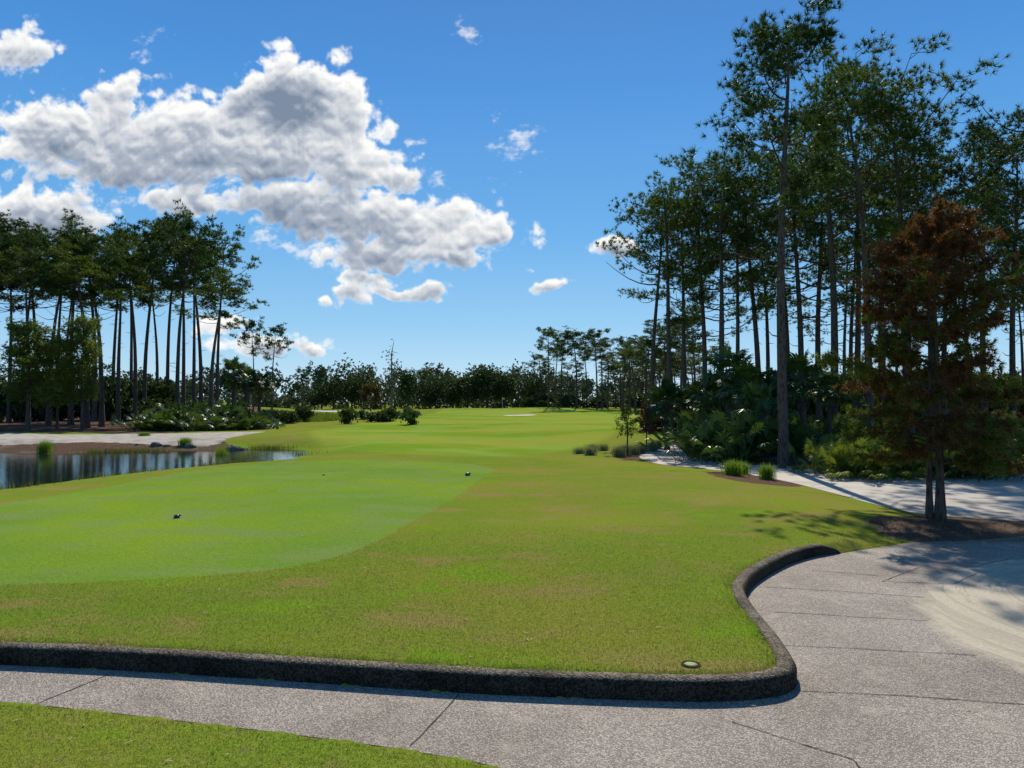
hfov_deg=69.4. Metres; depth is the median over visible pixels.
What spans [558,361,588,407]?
pine tree
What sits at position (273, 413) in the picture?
shrub
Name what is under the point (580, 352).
pine tree
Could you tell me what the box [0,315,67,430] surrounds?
cypress tree
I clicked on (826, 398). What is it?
palm tree
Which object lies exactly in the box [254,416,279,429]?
palmetto bush
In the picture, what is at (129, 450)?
lake reeds
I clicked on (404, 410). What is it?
shrub
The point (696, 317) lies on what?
pine tree
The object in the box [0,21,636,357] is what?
cloud
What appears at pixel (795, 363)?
palm tree
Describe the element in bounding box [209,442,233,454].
ornamental grass
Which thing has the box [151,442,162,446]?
rock
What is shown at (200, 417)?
palmetto bush
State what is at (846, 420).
palmetto bush
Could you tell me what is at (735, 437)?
palmetto bush
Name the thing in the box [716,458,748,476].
ornamental grass
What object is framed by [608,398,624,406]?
shrub
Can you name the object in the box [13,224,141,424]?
pine tree
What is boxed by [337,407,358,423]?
shrub
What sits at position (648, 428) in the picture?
sapling
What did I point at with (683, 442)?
palmetto bush
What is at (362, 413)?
shrub
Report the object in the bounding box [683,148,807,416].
pine tree
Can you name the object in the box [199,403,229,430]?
shrub
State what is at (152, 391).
shrub
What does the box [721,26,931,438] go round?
pine tree
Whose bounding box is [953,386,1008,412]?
shrub
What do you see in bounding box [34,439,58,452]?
ornamental grass
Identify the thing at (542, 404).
shrub
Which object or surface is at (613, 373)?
pine tree
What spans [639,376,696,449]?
tree
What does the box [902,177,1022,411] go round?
pine tree
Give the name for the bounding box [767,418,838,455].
palmetto bush
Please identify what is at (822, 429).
palmetto bush
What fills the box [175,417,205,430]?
shrub
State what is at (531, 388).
oak tree
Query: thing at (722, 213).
pine tree
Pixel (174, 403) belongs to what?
shrub
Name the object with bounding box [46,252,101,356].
pine tree
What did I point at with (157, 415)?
palmetto bush
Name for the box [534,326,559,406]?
pine tree
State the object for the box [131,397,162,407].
shrub
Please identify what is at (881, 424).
palmetto bush
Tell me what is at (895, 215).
pine tree
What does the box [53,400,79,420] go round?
shrub
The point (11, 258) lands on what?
pine tree
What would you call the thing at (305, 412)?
shrub
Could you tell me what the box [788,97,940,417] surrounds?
pine tree
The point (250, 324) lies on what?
pine tree
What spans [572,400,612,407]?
shrub
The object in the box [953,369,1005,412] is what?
palm tree
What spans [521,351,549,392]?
pine tree
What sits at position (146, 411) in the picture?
palmetto bush
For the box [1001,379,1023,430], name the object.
shrub
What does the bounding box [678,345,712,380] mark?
pine tree
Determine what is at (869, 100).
pine tree
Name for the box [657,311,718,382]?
pine tree
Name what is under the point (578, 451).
ornamental grass
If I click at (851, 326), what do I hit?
pine tree
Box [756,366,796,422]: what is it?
palm tree
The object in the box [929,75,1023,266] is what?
pine tree
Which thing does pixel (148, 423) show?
shrub
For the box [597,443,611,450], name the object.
ornamental grass
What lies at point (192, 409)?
palmetto bush
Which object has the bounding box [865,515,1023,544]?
pine straw
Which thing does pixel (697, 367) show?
pine tree
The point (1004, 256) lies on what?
pine tree
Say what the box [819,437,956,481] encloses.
palmetto bush
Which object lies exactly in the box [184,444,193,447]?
rock
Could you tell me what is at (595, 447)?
ornamental grass
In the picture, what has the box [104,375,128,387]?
shrub
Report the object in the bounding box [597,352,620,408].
pine tree
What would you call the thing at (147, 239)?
pine tree
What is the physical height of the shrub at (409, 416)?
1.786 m
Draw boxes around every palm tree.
[215,356,251,404]
[230,365,265,404]
[244,369,276,409]
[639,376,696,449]
[675,386,707,418]
[677,384,710,421]
[687,368,741,413]
[696,343,763,419]
[713,357,776,405]
[722,380,794,456]
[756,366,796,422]
[767,348,842,452]
[805,369,853,433]
[839,368,888,420]
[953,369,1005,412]
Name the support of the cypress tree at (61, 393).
on the ground at (528, 468)
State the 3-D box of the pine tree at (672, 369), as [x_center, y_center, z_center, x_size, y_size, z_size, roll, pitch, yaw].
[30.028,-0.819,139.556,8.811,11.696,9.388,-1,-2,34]
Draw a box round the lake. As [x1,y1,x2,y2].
[0,449,306,488]
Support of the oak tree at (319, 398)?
on the ground at (528, 468)
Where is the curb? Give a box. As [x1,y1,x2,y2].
[0,543,840,701]
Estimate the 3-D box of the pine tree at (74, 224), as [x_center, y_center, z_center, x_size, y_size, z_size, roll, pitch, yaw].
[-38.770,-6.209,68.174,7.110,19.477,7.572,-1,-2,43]
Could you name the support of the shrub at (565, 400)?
on the ground at (528, 468)
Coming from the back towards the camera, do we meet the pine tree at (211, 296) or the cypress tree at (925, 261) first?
the pine tree at (211, 296)
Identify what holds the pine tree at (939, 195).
on the ground at (528, 468)
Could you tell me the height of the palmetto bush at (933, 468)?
1.280 m
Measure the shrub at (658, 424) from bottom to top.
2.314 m
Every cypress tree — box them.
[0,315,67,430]
[25,334,88,427]
[48,310,115,429]
[359,382,382,411]
[808,191,1023,520]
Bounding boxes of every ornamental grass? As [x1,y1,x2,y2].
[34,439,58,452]
[134,431,154,435]
[177,437,198,445]
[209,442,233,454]
[571,447,584,453]
[583,445,597,455]
[585,443,600,451]
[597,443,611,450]
[612,445,628,457]
[615,444,631,455]
[629,444,642,454]
[633,443,648,453]
[645,443,661,451]
[650,439,664,448]
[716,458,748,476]
[740,461,753,474]
[749,462,777,479]
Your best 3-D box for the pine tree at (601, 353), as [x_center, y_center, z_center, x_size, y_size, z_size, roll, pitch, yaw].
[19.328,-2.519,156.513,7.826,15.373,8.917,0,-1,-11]
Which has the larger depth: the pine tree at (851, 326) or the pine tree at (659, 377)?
the pine tree at (659, 377)
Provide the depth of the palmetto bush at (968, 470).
20.29 m
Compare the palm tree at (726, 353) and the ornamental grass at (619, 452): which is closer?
the ornamental grass at (619, 452)
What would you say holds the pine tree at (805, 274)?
on the ground at (528, 468)
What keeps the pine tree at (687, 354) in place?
on the ground at (528, 468)
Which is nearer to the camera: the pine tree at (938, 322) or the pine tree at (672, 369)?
the pine tree at (938, 322)
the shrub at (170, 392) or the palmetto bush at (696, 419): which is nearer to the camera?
the palmetto bush at (696, 419)
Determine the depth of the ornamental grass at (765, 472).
20.37 m
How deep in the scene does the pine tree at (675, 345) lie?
110.10 m
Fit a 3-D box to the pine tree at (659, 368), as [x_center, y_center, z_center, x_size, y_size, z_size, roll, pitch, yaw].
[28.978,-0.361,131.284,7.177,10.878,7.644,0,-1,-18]
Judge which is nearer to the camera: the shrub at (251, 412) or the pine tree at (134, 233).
the shrub at (251, 412)
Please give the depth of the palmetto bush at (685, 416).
38.73 m
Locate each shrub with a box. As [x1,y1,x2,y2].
[0,380,59,421]
[0,388,39,421]
[13,399,91,421]
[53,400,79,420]
[74,396,110,420]
[77,376,138,420]
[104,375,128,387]
[107,377,180,420]
[120,396,173,419]
[121,404,148,420]
[130,411,157,427]
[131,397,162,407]
[134,416,170,430]
[137,383,166,403]
[148,402,176,414]
[159,401,185,411]
[175,398,214,407]
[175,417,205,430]
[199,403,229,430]
[215,398,256,417]
[218,419,276,430]
[260,414,284,429]
[263,409,279,418]
[274,410,301,422]
[292,405,317,421]
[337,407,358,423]
[356,409,369,418]
[365,411,391,421]
[383,407,400,420]
[397,406,411,418]
[399,409,419,424]
[521,396,530,407]
[522,395,558,407]
[526,392,556,407]
[534,400,554,407]
[553,391,579,406]
[555,394,582,407]
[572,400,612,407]
[590,393,611,407]
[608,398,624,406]
[619,391,658,407]
[633,402,699,431]
[742,407,814,423]
[763,369,843,421]
[806,389,826,420]
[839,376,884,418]
[875,394,926,426]
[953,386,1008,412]
[991,369,1021,396]
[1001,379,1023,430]
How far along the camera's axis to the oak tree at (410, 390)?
164.39 m
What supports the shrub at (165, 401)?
on the ground at (528, 468)
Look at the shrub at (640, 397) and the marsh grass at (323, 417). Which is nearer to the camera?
the marsh grass at (323, 417)
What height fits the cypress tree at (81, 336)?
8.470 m
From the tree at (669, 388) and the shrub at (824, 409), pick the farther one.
the shrub at (824, 409)
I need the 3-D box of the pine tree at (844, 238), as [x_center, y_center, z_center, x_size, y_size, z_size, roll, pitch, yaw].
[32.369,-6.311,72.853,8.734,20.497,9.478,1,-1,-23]
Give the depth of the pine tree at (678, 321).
41.94 m
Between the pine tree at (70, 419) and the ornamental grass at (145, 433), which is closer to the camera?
the ornamental grass at (145, 433)
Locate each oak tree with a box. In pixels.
[295,378,332,409]
[313,352,385,409]
[318,378,347,409]
[393,367,422,406]
[410,363,453,408]
[440,377,466,407]
[446,372,485,407]
[457,362,510,407]
[484,370,521,407]
[514,360,559,406]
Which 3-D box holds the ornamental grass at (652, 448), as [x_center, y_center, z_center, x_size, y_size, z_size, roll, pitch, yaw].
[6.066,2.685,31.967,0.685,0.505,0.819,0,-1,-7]
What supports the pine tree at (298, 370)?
on the ground at (528, 468)
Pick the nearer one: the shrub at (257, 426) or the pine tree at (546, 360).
the shrub at (257, 426)
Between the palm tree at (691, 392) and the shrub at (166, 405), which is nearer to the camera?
the palm tree at (691, 392)
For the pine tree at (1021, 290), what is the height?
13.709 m
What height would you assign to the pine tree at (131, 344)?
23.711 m
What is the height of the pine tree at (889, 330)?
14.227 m
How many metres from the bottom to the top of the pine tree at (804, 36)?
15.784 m
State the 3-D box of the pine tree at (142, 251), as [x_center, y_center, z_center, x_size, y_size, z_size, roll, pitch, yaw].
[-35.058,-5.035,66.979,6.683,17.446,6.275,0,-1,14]
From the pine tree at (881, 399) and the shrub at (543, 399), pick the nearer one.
the pine tree at (881, 399)
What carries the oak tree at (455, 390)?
on the ground at (528, 468)
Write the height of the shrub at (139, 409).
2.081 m
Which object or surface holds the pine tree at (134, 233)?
on the ground at (528, 468)
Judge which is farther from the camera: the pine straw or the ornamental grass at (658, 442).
the ornamental grass at (658, 442)
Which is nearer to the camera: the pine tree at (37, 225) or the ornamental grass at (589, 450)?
the ornamental grass at (589, 450)
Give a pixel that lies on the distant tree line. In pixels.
(289, 400)
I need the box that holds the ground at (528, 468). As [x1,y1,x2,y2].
[0,402,1023,767]
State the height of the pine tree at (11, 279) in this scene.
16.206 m
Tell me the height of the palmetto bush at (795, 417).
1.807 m
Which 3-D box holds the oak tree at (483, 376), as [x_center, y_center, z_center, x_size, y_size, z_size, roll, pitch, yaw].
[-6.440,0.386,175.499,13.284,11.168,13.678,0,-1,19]
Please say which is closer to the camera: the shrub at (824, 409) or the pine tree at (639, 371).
the shrub at (824, 409)
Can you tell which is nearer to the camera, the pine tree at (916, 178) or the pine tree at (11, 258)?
the pine tree at (916, 178)
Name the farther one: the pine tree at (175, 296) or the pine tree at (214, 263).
the pine tree at (175, 296)
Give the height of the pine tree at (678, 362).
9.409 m
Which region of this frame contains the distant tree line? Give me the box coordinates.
[0,355,1020,409]
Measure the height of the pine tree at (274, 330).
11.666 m
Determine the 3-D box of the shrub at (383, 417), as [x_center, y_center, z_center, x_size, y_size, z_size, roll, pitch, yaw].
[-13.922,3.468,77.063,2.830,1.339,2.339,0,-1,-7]
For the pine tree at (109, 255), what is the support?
on the ground at (528, 468)
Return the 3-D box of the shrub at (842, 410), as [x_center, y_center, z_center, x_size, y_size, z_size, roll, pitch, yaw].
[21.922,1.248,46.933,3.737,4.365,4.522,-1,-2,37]
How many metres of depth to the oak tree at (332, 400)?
174.21 m
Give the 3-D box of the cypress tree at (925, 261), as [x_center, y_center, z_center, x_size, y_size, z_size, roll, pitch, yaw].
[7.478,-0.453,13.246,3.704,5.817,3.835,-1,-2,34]
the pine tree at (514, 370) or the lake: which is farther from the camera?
the pine tree at (514, 370)
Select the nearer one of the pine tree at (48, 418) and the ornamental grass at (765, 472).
the ornamental grass at (765, 472)
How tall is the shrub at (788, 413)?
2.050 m
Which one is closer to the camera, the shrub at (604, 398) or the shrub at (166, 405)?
the shrub at (166, 405)
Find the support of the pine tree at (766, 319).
on the ground at (528, 468)
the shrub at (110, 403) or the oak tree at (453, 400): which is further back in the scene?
the oak tree at (453, 400)
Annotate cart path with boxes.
[0,445,1023,767]
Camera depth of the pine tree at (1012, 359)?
33.95 m
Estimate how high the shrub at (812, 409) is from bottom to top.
4.905 m
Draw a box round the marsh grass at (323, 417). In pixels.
[273,409,401,423]
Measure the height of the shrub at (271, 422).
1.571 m
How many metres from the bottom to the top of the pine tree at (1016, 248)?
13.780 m
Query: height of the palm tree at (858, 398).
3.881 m
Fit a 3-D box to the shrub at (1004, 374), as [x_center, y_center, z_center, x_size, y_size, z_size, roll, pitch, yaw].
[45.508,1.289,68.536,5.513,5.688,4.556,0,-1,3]
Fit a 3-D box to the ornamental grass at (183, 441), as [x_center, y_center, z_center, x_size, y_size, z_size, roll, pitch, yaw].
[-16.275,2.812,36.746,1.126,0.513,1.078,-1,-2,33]
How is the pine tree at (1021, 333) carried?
on the ground at (528, 468)
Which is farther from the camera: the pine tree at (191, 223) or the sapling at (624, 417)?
the pine tree at (191, 223)
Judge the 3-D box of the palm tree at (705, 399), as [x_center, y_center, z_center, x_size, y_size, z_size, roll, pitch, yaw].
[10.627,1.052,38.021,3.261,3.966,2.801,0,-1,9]
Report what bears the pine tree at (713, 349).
on the ground at (528, 468)
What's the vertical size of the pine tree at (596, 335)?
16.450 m
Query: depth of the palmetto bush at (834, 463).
20.72 m
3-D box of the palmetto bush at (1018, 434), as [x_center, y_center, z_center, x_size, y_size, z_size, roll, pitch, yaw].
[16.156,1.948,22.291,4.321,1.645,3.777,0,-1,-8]
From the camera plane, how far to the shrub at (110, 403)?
72.22 m
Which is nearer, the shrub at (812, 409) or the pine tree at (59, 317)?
the shrub at (812, 409)
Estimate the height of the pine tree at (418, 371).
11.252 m
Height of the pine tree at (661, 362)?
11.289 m
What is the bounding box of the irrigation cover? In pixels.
[681,660,700,666]
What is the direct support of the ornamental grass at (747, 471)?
on the ground at (528, 468)
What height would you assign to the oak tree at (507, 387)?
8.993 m
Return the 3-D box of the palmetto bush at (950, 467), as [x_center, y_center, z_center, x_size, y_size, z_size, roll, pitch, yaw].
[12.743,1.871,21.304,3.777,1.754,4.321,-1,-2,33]
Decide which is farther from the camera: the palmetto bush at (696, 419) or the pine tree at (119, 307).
the pine tree at (119, 307)
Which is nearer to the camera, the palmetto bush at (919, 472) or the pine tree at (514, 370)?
the palmetto bush at (919, 472)
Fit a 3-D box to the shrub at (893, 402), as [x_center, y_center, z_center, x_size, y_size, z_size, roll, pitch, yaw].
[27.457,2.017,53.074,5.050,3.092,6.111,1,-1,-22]
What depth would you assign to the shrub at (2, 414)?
70.43 m
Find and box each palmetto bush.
[109,409,178,431]
[112,403,197,431]
[126,403,227,431]
[165,404,272,431]
[181,411,285,430]
[184,399,255,410]
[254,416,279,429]
[638,412,776,463]
[660,407,737,437]
[663,409,708,437]
[664,410,790,464]
[674,403,758,451]
[691,415,818,459]
[764,411,833,434]
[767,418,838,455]
[785,438,905,477]
[791,432,881,461]
[797,436,945,479]
[806,414,850,441]
[811,410,886,435]
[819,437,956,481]
[848,434,954,477]
[876,413,932,434]
[910,430,1022,481]
[913,422,1023,482]
[916,423,1017,450]
[952,428,1023,479]
[1009,431,1023,459]
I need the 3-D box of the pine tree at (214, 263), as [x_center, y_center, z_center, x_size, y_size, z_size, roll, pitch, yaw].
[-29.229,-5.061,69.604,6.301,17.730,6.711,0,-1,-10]
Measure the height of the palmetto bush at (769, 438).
1.732 m
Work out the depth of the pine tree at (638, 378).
166.33 m
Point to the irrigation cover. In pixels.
(688, 663)
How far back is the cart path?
5.37 m
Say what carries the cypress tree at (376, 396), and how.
on the ground at (528, 468)
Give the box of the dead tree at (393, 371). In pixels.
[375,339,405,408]
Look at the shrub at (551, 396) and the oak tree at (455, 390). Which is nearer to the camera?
the shrub at (551, 396)
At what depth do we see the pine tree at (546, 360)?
160.17 m
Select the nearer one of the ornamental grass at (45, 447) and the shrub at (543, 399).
the ornamental grass at (45, 447)
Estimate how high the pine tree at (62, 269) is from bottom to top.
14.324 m
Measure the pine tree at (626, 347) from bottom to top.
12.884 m
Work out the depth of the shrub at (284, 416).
70.45 m
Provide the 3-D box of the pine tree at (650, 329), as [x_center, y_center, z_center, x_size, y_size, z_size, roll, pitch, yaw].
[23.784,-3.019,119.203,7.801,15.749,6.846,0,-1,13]
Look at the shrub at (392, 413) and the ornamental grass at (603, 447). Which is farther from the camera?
the shrub at (392, 413)
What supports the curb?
on the cart path
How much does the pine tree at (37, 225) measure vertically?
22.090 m
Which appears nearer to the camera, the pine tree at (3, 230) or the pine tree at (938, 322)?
the pine tree at (938, 322)
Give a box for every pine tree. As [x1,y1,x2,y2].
[0,210,24,385]
[0,210,64,419]
[0,227,54,313]
[0,228,48,421]
[0,245,61,423]
[0,275,15,281]
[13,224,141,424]
[14,222,52,419]
[15,233,110,424]
[19,235,83,392]
[34,229,138,426]
[41,235,151,427]
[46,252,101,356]
[56,207,140,421]
[89,222,160,416]
[93,254,161,423]
[95,215,166,391]
[100,235,171,423]
[123,216,186,404]
[130,207,194,391]
[132,249,186,382]
[142,199,221,405]
[144,219,229,403]
[152,234,233,401]
[171,233,234,401]
[171,272,268,407]
[190,223,261,403]
[229,315,263,409]
[257,323,294,408]
[292,366,312,405]
[413,367,434,408]
[506,367,525,407]
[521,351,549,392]
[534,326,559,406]
[538,344,565,406]
[547,328,576,407]
[550,325,596,407]
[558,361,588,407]
[570,342,599,407]
[577,328,611,408]
[585,338,616,407]
[595,161,725,429]
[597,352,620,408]
[597,360,638,407]
[597,364,626,407]
[601,343,638,408]
[606,182,709,431]
[607,347,650,412]
[612,334,646,409]
[618,185,719,388]
[621,335,662,372]
[622,369,649,392]
[623,368,649,392]
[630,339,680,404]
[635,319,681,385]
[635,326,680,401]
[636,163,776,416]
[644,351,680,375]
[646,352,688,382]
[648,368,666,404]
[654,151,806,410]
[655,353,692,372]
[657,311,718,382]
[658,356,701,384]
[663,165,801,352]
[664,322,710,385]
[672,206,772,346]
[675,366,701,380]
[678,0,879,468]
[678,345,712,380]
[680,343,701,386]
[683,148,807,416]
[699,341,735,372]
[712,205,806,372]
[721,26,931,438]
[723,210,849,358]
[725,115,897,415]
[739,136,891,426]
[775,33,944,439]
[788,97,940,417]
[788,230,878,374]
[797,30,1011,432]
[799,194,913,367]
[830,153,936,422]
[838,270,940,371]
[842,116,998,421]
[843,277,912,368]
[846,160,952,401]
[871,181,1023,420]
[894,125,1023,411]
[894,273,954,354]
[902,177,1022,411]
[926,113,1023,436]
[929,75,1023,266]
[974,183,1023,312]
[985,213,1023,295]
[989,242,1023,318]
[990,263,1023,391]
[998,195,1023,273]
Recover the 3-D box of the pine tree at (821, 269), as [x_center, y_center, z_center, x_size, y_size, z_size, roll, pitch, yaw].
[18.209,-6.081,44.569,7.978,18.139,8.657,0,-1,-11]
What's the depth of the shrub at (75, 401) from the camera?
73.65 m
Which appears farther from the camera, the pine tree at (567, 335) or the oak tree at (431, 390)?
the oak tree at (431, 390)
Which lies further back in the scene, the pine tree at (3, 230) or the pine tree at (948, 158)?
the pine tree at (3, 230)
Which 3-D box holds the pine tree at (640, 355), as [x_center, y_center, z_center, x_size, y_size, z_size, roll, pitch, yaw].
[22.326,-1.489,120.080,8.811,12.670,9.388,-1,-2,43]
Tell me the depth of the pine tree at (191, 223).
70.41 m
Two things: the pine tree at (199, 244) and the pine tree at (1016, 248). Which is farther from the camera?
the pine tree at (199, 244)
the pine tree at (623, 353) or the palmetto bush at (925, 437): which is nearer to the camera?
the palmetto bush at (925, 437)
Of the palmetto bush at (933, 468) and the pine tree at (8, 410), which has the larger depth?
the pine tree at (8, 410)
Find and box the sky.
[0,0,1023,401]
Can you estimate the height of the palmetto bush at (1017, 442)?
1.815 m
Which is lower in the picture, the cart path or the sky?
the cart path
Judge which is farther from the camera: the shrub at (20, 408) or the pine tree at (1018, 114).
the shrub at (20, 408)
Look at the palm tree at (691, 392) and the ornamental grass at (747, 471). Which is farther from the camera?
the palm tree at (691, 392)
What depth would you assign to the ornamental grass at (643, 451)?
30.61 m
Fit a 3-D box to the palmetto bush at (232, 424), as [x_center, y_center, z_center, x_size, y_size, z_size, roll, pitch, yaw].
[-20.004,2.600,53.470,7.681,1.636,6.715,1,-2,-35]
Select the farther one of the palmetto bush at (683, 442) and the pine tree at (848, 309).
the pine tree at (848, 309)
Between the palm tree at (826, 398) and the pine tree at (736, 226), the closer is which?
the palm tree at (826, 398)
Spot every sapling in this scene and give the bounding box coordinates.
[614,404,640,446]
[636,401,662,449]
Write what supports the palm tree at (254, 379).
on the ground at (528, 468)
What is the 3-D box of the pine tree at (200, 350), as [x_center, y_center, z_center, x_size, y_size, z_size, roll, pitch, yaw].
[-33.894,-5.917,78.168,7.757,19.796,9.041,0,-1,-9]
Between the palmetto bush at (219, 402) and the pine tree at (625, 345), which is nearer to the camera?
the palmetto bush at (219, 402)
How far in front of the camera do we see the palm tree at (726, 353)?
31.85 m
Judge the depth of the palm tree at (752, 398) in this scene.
26.90 m
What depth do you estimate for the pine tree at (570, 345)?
154.34 m
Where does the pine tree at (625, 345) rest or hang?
on the ground at (528, 468)
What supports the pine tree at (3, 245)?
on the ground at (528, 468)
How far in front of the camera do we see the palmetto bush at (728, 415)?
30.36 m
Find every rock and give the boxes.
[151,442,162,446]
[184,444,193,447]
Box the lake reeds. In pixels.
[0,443,327,489]
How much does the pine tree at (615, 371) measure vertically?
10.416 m
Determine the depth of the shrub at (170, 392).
78.32 m
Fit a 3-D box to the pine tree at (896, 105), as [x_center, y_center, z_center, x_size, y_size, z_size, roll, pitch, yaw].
[17.018,-5.819,33.035,7.481,17.336,9.290,0,-1,-4]
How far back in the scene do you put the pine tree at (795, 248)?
37.96 m
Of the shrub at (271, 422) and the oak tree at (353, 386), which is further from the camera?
the oak tree at (353, 386)
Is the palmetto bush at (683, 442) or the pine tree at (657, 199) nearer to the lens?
the palmetto bush at (683, 442)
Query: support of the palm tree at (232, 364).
on the ground at (528, 468)
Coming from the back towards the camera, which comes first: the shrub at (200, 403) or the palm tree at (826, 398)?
the shrub at (200, 403)
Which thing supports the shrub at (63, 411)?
on the ground at (528, 468)
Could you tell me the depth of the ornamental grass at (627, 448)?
29.51 m
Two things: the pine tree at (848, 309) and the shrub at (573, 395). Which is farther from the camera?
the shrub at (573, 395)
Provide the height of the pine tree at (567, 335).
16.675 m
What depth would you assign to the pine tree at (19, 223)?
77.13 m
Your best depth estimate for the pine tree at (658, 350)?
116.52 m
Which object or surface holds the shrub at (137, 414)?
on the ground at (528, 468)
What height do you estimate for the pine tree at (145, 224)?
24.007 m
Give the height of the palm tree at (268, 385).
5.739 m
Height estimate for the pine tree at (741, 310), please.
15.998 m
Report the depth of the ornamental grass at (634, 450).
30.01 m
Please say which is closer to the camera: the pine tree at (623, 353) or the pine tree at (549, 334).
the pine tree at (623, 353)
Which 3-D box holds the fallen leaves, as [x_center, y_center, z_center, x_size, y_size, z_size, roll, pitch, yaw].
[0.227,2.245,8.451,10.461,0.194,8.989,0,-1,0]
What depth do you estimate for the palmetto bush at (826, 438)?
24.64 m
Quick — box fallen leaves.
[16,515,984,763]
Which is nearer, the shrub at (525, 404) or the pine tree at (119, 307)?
the pine tree at (119, 307)
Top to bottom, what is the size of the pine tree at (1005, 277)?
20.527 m
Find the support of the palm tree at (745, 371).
on the ground at (528, 468)
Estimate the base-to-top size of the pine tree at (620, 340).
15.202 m
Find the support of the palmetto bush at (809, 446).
on the ground at (528, 468)
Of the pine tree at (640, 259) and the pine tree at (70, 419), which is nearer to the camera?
the pine tree at (640, 259)
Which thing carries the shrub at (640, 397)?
on the ground at (528, 468)
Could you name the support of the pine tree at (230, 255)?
on the ground at (528, 468)
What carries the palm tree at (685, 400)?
on the ground at (528, 468)

